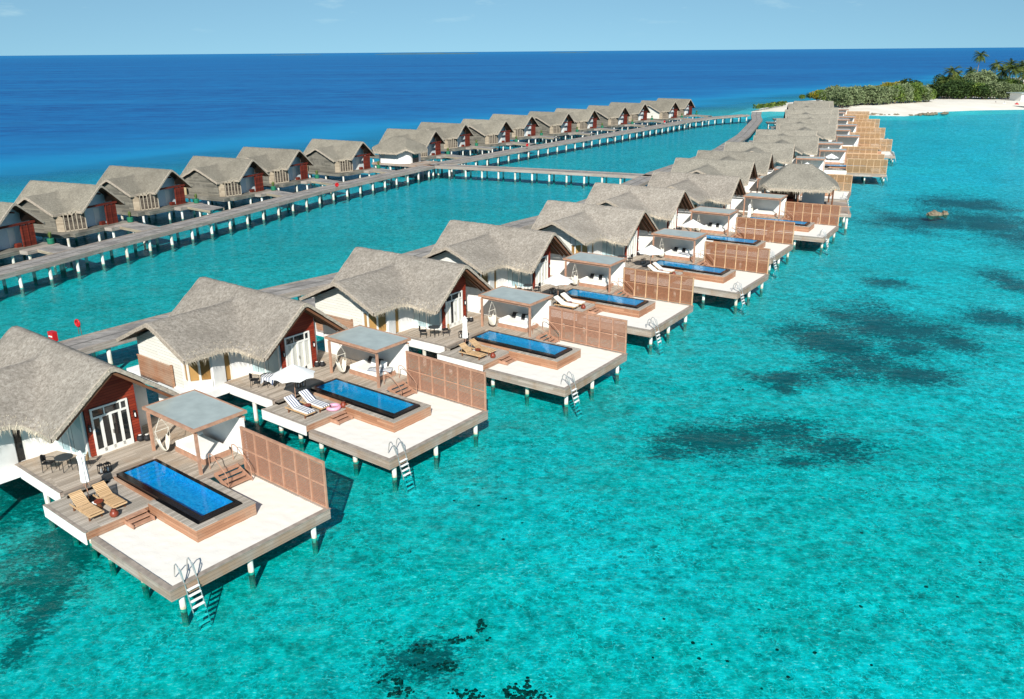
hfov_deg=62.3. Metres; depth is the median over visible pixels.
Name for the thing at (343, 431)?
sun deck
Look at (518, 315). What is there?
cushion
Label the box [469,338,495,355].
sun lounger
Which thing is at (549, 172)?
boardwalk
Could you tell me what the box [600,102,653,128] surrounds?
stilt villa
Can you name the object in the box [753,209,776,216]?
daybed
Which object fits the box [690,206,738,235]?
pergola
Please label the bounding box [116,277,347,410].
water villa
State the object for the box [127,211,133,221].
planter
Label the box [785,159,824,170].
garden wall
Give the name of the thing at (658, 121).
footbridge
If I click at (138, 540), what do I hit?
sun deck
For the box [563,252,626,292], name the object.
pergola
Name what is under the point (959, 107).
beach
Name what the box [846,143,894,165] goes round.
sun deck
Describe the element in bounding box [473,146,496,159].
footbridge
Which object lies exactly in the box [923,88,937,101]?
shrub
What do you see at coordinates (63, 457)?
dining table
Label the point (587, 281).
daybed
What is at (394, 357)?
garden wall
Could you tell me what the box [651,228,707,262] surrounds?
pergola
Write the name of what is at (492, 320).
hanging chair
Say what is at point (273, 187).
planter
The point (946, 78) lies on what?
palm tree
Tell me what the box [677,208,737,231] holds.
garden wall
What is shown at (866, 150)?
privacy screen
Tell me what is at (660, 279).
privacy screen
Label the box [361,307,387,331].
bay window
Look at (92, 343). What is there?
boardwalk
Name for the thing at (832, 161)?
daybed
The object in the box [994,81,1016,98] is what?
shrub
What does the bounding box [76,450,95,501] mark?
parasol
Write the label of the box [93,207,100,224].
front door
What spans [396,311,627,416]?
sun deck
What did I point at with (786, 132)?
water villa
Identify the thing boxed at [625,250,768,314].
sun deck
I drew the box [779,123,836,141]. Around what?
water villa
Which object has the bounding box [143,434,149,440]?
lantern
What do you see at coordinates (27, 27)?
sky
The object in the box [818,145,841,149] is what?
garden wall
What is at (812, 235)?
sun deck
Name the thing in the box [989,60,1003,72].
palm tree
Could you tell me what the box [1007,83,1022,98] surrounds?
shrub
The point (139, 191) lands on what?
stilt villa
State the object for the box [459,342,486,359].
sun lounger
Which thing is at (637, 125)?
footbridge
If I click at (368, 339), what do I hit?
pergola
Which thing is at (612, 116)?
stilt villa
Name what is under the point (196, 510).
plunge pool
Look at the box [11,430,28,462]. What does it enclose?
side door
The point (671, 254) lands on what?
daybed
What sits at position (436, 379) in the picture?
privacy screen
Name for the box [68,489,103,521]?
sun lounger
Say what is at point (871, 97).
shrub
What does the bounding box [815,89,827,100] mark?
shrub
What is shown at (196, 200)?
planter
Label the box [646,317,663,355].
swim ladder
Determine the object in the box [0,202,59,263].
stilt villa
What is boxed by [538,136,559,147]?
footbridge
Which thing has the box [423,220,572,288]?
water villa
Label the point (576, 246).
bay window
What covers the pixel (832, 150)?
pergola
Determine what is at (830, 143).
pergola
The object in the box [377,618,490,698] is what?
coral patch
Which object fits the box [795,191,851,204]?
sun deck
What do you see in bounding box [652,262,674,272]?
sun lounger
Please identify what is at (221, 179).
stilt villa
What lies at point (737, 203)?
garden wall
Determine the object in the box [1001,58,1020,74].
palm tree
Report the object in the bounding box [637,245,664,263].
parasol
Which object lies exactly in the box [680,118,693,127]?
footbridge
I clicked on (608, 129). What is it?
footbridge
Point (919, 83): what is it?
shrub
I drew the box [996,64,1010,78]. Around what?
palm tree
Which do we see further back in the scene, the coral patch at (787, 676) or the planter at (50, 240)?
the planter at (50, 240)
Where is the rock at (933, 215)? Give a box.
[926,210,942,219]
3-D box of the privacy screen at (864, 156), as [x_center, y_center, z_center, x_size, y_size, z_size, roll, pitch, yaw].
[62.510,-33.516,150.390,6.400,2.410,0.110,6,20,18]
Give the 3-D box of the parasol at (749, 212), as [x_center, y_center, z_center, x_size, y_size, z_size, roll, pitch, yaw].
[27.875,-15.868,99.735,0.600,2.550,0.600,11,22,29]
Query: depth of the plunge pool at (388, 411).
49.73 m
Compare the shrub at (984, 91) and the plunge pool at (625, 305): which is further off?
the shrub at (984, 91)
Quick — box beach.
[728,96,1023,120]
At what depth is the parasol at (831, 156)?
145.22 m
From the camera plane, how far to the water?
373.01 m
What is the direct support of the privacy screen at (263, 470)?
attached to the sun deck at (138, 540)
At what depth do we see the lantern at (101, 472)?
41.36 m
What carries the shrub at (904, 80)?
on the beach
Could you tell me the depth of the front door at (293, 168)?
139.04 m
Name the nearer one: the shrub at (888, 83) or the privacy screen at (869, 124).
the privacy screen at (869, 124)
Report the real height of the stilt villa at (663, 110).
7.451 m
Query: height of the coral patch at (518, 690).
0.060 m
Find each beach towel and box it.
[260,373,273,386]
[367,367,392,371]
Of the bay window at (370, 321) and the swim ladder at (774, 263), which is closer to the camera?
the bay window at (370, 321)
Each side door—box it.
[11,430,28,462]
[223,352,232,379]
[395,308,400,331]
[494,270,496,288]
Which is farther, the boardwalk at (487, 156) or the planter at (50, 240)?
the boardwalk at (487, 156)
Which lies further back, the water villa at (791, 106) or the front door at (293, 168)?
the water villa at (791, 106)
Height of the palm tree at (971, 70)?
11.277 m
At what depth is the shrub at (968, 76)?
370.80 m
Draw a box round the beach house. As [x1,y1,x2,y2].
[1006,92,1023,100]
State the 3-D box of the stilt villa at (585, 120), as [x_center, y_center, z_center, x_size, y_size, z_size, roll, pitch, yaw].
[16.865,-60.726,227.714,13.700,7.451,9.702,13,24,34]
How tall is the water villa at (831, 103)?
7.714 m
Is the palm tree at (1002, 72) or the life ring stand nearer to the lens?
the life ring stand
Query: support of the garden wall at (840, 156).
on the sun deck at (842, 171)
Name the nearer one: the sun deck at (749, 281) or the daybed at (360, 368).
the daybed at (360, 368)
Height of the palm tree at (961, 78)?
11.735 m
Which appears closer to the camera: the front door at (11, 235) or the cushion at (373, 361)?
the cushion at (373, 361)
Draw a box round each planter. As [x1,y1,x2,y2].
[46,232,54,243]
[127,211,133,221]
[193,193,198,202]
[271,182,275,190]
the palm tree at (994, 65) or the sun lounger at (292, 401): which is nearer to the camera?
the sun lounger at (292, 401)
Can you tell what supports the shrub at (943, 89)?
on the beach
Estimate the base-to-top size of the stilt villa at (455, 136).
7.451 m
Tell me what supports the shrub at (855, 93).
on the beach
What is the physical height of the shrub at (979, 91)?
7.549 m
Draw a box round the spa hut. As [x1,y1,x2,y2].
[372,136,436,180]
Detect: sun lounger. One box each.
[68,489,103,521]
[92,480,126,507]
[284,394,314,418]
[299,389,329,412]
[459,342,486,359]
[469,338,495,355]
[554,295,578,309]
[560,292,584,306]
[648,264,669,273]
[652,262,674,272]
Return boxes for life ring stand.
[74,319,81,333]
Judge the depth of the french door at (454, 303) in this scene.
62.85 m
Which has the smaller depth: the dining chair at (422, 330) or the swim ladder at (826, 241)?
the dining chair at (422, 330)
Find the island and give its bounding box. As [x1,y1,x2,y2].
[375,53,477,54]
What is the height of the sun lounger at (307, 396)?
0.890 m
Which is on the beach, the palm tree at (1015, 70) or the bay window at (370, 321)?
the palm tree at (1015, 70)
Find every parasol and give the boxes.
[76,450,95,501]
[271,364,314,404]
[460,316,467,352]
[543,273,573,305]
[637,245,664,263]
[680,220,703,230]
[747,204,750,217]
[825,154,837,168]
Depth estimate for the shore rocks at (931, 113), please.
284.54 m
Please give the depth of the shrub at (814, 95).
339.44 m
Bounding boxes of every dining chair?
[40,454,56,472]
[76,451,90,470]
[249,373,259,387]
[419,326,426,337]
[442,324,449,335]
[534,282,540,292]
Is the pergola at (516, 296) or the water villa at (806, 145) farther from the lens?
the water villa at (806, 145)
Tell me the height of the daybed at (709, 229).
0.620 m
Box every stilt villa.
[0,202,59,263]
[14,180,137,246]
[96,165,202,223]
[180,156,279,213]
[236,147,322,198]
[303,139,383,184]
[370,128,452,168]
[417,122,479,159]
[450,119,518,154]
[489,114,544,147]
[528,111,579,143]
[555,108,603,138]
[587,105,633,133]
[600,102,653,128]
[639,100,679,127]
[648,98,697,122]
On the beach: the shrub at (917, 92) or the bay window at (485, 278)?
the shrub at (917, 92)
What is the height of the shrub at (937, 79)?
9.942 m
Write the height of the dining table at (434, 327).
0.736 m
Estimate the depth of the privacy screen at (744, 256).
81.07 m
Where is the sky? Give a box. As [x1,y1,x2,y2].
[0,0,1023,55]
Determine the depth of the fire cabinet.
60.80 m
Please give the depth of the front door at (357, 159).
150.74 m
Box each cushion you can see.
[371,358,375,365]
[380,360,386,367]
[515,313,521,319]
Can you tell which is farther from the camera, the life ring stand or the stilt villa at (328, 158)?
the stilt villa at (328, 158)
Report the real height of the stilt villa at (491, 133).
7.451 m
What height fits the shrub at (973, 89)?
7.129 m
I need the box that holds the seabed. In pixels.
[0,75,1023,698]
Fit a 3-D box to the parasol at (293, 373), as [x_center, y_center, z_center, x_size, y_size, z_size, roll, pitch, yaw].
[-12.720,2.079,49.558,2.402,2.620,2.402,14,24,35]
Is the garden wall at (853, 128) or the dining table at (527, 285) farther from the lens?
the garden wall at (853, 128)
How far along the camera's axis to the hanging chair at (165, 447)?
43.24 m
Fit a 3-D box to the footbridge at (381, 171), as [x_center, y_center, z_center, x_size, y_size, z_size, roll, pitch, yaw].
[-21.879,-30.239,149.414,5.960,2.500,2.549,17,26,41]
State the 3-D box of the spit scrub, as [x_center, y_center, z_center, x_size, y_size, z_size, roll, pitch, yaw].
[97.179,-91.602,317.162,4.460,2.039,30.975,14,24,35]
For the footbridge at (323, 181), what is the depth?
137.10 m
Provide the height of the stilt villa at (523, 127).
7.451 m
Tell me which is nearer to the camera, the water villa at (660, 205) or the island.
the water villa at (660, 205)
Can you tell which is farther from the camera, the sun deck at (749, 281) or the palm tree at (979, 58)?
the palm tree at (979, 58)
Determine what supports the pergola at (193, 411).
on the sun deck at (138, 540)
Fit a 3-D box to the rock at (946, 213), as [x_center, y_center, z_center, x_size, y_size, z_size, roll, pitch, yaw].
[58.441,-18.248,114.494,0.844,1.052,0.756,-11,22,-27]
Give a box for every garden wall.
[157,382,248,459]
[323,325,409,382]
[466,287,551,327]
[550,253,625,285]
[638,230,705,257]
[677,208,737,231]
[731,195,786,214]
[745,178,766,192]
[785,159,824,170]
[810,150,845,162]
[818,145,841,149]
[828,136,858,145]
[836,130,849,134]
[838,120,847,123]
[838,126,855,134]
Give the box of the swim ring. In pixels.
[326,403,340,410]
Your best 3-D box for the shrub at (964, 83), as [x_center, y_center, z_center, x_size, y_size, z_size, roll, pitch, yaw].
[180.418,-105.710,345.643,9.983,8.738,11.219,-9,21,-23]
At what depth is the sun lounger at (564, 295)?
69.16 m
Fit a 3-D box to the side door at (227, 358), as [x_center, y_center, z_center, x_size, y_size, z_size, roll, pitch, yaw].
[-17.739,0.932,52.754,0.150,2.120,0.620,14,24,35]
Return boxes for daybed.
[175,431,230,464]
[349,358,395,381]
[498,314,537,331]
[579,275,613,289]
[664,249,695,260]
[701,224,726,233]
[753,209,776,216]
[825,159,839,163]
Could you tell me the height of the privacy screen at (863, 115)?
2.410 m
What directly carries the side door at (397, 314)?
in the water villa at (390, 292)
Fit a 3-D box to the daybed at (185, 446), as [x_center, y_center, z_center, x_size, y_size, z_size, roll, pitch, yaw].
[-15.845,5.001,43.403,2.600,0.620,1.560,14,24,36]
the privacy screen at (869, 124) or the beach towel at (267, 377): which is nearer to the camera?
the beach towel at (267, 377)
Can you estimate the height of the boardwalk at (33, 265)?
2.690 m
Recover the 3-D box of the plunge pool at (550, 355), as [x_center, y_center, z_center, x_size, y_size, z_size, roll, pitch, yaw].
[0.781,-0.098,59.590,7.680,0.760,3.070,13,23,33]
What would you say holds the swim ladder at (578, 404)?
attached to the sun deck at (591, 364)
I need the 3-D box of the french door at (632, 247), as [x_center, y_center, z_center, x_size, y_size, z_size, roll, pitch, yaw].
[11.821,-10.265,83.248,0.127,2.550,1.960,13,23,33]
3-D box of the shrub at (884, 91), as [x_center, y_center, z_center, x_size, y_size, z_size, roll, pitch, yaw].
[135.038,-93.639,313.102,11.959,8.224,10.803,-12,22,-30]
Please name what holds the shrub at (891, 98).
on the beach
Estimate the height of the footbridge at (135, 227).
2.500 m
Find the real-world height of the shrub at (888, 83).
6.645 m
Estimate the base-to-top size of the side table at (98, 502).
0.400 m
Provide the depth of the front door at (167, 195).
116.60 m
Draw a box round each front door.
[7,228,15,247]
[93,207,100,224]
[164,190,170,204]
[245,178,250,191]
[292,167,295,179]
[356,157,359,168]
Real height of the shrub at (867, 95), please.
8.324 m
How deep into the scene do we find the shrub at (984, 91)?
338.62 m
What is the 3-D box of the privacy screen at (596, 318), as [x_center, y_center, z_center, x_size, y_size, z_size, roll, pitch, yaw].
[5.347,-1.458,60.592,6.400,2.410,0.110,13,23,33]
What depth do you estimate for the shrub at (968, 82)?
341.24 m
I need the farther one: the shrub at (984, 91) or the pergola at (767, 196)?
the shrub at (984, 91)
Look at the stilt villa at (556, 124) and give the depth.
214.43 m
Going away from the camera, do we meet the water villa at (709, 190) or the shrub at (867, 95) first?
the water villa at (709, 190)
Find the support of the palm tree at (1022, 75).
on the beach
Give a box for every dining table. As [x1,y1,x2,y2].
[54,453,72,471]
[428,325,439,336]
[523,284,532,290]
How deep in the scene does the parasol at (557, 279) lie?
68.36 m
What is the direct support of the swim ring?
on the sun deck at (343, 431)
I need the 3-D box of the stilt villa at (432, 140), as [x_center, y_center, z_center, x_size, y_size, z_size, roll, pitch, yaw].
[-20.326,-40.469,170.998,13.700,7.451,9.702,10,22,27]
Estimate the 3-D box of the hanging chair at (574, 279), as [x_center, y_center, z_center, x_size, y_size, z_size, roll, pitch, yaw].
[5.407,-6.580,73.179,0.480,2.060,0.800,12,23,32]
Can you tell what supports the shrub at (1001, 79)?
on the beach
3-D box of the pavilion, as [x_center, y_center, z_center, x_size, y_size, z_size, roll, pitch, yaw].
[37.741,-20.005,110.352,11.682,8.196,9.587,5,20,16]
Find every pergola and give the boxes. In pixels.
[142,389,246,474]
[324,325,410,387]
[478,286,552,336]
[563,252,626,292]
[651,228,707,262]
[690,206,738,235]
[743,192,787,218]
[756,175,763,192]
[795,156,825,171]
[818,141,842,148]
[819,148,846,164]
[836,134,860,146]
[837,124,857,131]
[839,116,855,120]
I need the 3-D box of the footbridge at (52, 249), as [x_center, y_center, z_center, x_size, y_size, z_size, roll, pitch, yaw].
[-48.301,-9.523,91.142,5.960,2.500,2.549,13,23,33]
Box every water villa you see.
[0,326,178,483]
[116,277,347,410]
[299,247,492,360]
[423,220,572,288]
[531,200,658,259]
[585,182,694,229]
[647,171,745,208]
[671,158,757,187]
[696,150,773,176]
[724,142,794,167]
[753,135,818,157]
[756,129,816,135]
[775,118,828,129]
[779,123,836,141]
[783,109,830,117]
[787,103,829,108]
[787,114,837,127]
[793,101,833,106]
[794,107,838,117]
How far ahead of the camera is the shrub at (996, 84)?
338.49 m
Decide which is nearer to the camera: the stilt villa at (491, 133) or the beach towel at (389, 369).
the beach towel at (389, 369)
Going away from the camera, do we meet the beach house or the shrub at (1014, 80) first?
the beach house
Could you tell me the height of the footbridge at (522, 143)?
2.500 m
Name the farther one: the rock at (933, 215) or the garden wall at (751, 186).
the garden wall at (751, 186)
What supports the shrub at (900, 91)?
on the beach
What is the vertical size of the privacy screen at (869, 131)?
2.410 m
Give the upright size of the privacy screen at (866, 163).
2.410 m
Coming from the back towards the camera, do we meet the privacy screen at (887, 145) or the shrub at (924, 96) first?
the shrub at (924, 96)
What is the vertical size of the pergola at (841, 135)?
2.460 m
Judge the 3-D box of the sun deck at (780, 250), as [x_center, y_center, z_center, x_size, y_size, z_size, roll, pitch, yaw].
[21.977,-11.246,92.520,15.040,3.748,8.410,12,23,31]
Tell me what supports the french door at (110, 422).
in the water villa at (56, 395)
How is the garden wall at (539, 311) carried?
on the sun deck at (591, 364)
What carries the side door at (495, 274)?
in the water villa at (494, 256)
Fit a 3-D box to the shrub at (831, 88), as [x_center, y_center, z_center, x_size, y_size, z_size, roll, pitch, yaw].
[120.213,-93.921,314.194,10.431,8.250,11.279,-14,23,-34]
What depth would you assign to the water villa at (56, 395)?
42.89 m
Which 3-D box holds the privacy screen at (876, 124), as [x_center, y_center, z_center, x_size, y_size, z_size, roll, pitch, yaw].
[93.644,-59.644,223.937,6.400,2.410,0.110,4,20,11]
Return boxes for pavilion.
[758,163,850,235]
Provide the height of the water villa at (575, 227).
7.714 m
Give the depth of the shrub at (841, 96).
302.23 m
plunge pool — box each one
[114,459,256,542]
[309,378,430,432]
[470,330,580,369]
[559,288,655,317]
[651,260,735,282]
[704,235,765,251]
[750,217,814,231]
[824,164,865,171]
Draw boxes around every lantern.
[96,463,105,474]
[103,462,111,472]
[137,434,143,441]
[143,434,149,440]
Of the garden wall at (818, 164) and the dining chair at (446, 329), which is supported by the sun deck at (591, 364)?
the dining chair at (446, 329)
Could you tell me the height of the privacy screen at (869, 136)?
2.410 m
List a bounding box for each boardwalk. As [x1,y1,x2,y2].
[0,165,434,295]
[59,112,761,364]
[430,114,749,179]
[432,164,651,188]
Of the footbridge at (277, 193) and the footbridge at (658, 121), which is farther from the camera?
the footbridge at (658, 121)
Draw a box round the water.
[0,47,1023,698]
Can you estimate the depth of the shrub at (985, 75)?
368.81 m
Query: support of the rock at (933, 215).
in the water
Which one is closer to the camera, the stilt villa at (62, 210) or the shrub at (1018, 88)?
the stilt villa at (62, 210)
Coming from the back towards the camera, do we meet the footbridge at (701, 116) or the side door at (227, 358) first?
the footbridge at (701, 116)
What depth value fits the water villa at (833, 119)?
197.28 m
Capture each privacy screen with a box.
[239,426,328,508]
[405,351,486,410]
[549,306,627,353]
[623,267,694,304]
[704,241,769,273]
[736,217,794,243]
[784,201,840,225]
[828,174,852,190]
[842,146,877,158]
[844,114,867,122]
[845,153,884,167]
[846,158,887,173]
[847,111,869,118]
[848,122,874,129]
[849,132,880,143]
[854,119,879,127]
[856,127,885,137]
[859,139,892,150]
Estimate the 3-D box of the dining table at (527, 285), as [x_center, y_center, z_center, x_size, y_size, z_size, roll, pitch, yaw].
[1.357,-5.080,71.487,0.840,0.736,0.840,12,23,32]
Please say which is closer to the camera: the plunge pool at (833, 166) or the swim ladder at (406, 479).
the swim ladder at (406, 479)
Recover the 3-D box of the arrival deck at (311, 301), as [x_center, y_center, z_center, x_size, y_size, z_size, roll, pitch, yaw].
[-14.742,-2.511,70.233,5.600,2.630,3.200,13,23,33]
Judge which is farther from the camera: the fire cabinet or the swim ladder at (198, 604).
the fire cabinet
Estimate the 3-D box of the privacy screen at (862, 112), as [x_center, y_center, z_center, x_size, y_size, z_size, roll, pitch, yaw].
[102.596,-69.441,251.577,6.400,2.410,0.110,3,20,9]
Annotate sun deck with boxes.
[15,416,330,626]
[225,350,487,491]
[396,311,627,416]
[522,275,693,354]
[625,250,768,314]
[677,225,793,277]
[737,210,838,254]
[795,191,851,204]
[824,158,885,185]
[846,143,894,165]
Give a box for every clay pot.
[109,508,118,517]
[340,401,346,407]
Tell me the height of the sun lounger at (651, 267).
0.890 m
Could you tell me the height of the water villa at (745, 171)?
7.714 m
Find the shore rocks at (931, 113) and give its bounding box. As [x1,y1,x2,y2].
[857,112,948,115]
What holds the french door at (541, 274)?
in the water villa at (494, 256)
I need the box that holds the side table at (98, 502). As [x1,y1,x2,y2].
[94,499,102,508]
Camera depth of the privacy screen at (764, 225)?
92.98 m
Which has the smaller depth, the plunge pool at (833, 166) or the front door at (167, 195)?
the front door at (167, 195)
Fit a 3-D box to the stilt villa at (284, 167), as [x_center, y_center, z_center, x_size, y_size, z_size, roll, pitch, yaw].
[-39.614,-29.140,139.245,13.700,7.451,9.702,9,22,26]
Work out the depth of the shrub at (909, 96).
318.85 m
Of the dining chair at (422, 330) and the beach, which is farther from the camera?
the beach
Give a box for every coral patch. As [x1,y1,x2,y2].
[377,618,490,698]
[382,389,980,689]
[502,676,551,698]
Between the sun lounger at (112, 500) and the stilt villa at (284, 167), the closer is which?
the sun lounger at (112, 500)
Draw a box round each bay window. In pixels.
[182,357,213,390]
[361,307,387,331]
[468,265,488,283]
[570,237,588,253]
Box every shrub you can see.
[809,89,821,100]
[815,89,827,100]
[819,85,842,104]
[828,86,853,107]
[847,86,863,105]
[851,84,876,104]
[862,85,884,104]
[868,85,892,104]
[877,86,899,104]
[879,82,896,85]
[885,84,906,103]
[894,82,914,102]
[899,78,920,84]
[906,84,928,102]
[908,82,922,85]
[915,85,933,101]
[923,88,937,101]
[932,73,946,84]
[934,79,963,98]
[944,79,969,98]
[951,78,975,98]
[963,72,984,83]
[966,84,981,98]
[970,69,997,83]
[970,82,984,98]
[975,82,999,98]
[983,81,1011,98]
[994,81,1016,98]
[996,76,1011,81]
[1005,78,1022,83]
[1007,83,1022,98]
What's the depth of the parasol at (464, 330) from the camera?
58.28 m
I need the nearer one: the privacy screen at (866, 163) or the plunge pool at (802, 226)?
the plunge pool at (802, 226)
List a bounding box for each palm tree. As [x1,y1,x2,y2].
[937,74,956,97]
[943,66,962,79]
[951,70,963,81]
[964,66,976,74]
[971,51,988,71]
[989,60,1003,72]
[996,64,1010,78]
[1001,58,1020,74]
[1003,64,1023,77]
[1013,61,1023,78]
[1017,68,1023,83]
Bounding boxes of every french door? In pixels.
[89,398,133,455]
[284,330,312,368]
[445,290,462,328]
[535,255,547,286]
[627,230,637,259]
[669,210,676,228]
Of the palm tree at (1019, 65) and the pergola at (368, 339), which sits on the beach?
the palm tree at (1019, 65)
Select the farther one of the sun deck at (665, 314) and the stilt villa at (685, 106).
the stilt villa at (685, 106)
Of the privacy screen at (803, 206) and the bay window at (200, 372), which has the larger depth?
the privacy screen at (803, 206)
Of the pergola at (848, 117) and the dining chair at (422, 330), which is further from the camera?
the pergola at (848, 117)
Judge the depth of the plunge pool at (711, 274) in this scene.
78.92 m
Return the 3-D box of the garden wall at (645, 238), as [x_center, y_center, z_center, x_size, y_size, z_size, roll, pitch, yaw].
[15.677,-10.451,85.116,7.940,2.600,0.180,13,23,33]
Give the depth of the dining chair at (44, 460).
41.55 m
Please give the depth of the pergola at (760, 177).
118.05 m
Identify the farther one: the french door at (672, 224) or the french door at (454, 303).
the french door at (672, 224)
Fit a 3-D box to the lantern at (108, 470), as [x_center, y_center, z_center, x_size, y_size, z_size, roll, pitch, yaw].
[-19.824,5.719,41.550,0.260,0.558,0.260,14,24,36]
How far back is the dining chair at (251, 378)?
51.91 m
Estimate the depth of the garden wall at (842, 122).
216.60 m
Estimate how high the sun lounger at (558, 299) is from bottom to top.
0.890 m
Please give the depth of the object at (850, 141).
175.99 m
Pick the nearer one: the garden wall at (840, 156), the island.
the garden wall at (840, 156)
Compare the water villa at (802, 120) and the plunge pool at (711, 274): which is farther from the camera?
the water villa at (802, 120)
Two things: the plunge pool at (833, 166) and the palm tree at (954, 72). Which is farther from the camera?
the palm tree at (954, 72)
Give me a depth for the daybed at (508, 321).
62.46 m
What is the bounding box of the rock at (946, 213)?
[942,211,948,217]
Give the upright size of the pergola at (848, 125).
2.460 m
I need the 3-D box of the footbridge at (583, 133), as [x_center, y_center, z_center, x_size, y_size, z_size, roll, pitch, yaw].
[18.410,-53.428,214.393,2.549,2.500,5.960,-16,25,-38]
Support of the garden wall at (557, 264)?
on the sun deck at (665, 314)
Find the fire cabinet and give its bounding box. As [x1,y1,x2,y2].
[47,330,58,340]
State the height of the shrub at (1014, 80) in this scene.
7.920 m
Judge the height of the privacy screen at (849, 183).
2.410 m
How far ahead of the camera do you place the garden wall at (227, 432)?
43.67 m
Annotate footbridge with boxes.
[37,244,72,276]
[120,222,157,250]
[187,203,223,227]
[267,191,291,212]
[311,179,342,197]
[373,169,395,186]
[445,155,469,164]
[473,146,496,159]
[513,142,535,154]
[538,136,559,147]
[575,132,594,143]
[600,128,619,138]
[630,124,649,133]
[650,120,667,129]
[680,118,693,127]
[695,115,711,122]
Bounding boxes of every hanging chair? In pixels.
[154,419,169,450]
[336,344,346,372]
[488,302,495,325]
[571,264,577,284]
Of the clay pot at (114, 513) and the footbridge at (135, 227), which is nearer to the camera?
the clay pot at (114, 513)
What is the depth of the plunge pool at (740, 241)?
91.06 m
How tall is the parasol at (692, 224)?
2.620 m
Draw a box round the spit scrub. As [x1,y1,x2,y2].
[753,101,787,108]
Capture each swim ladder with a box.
[174,557,211,631]
[388,438,414,494]
[561,371,582,417]
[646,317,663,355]
[732,282,746,314]
[767,249,778,278]
[819,230,829,255]
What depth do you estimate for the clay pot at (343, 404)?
49.49 m
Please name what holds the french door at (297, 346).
in the water villa at (209, 336)
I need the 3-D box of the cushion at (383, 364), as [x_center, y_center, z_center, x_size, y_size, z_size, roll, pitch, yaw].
[-8.140,0.939,53.718,0.480,0.480,0.200,7,-7,19]
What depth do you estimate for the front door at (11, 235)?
91.68 m
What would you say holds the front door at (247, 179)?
in the stilt villa at (221, 179)
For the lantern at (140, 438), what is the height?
0.360 m
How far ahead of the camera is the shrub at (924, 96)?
324.66 m
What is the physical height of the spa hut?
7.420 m
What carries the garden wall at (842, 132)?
on the sun deck
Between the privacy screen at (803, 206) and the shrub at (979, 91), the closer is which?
the privacy screen at (803, 206)
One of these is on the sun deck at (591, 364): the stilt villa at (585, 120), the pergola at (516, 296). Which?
the pergola at (516, 296)
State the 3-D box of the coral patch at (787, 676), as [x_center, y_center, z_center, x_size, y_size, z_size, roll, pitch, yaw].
[10.030,8.335,42.580,28.278,0.056,22.574,-12,23,-31]
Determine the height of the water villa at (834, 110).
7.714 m
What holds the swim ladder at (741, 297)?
attached to the sun deck at (749, 281)
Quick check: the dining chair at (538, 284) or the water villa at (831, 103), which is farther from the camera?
the water villa at (831, 103)
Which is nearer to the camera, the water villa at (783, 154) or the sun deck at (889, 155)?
the water villa at (783, 154)
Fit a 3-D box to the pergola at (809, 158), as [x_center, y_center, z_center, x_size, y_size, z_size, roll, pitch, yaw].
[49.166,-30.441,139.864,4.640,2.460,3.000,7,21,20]
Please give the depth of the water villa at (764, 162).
126.19 m
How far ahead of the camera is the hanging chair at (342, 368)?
53.69 m
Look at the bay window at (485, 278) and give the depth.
70.64 m
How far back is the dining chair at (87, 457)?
41.69 m

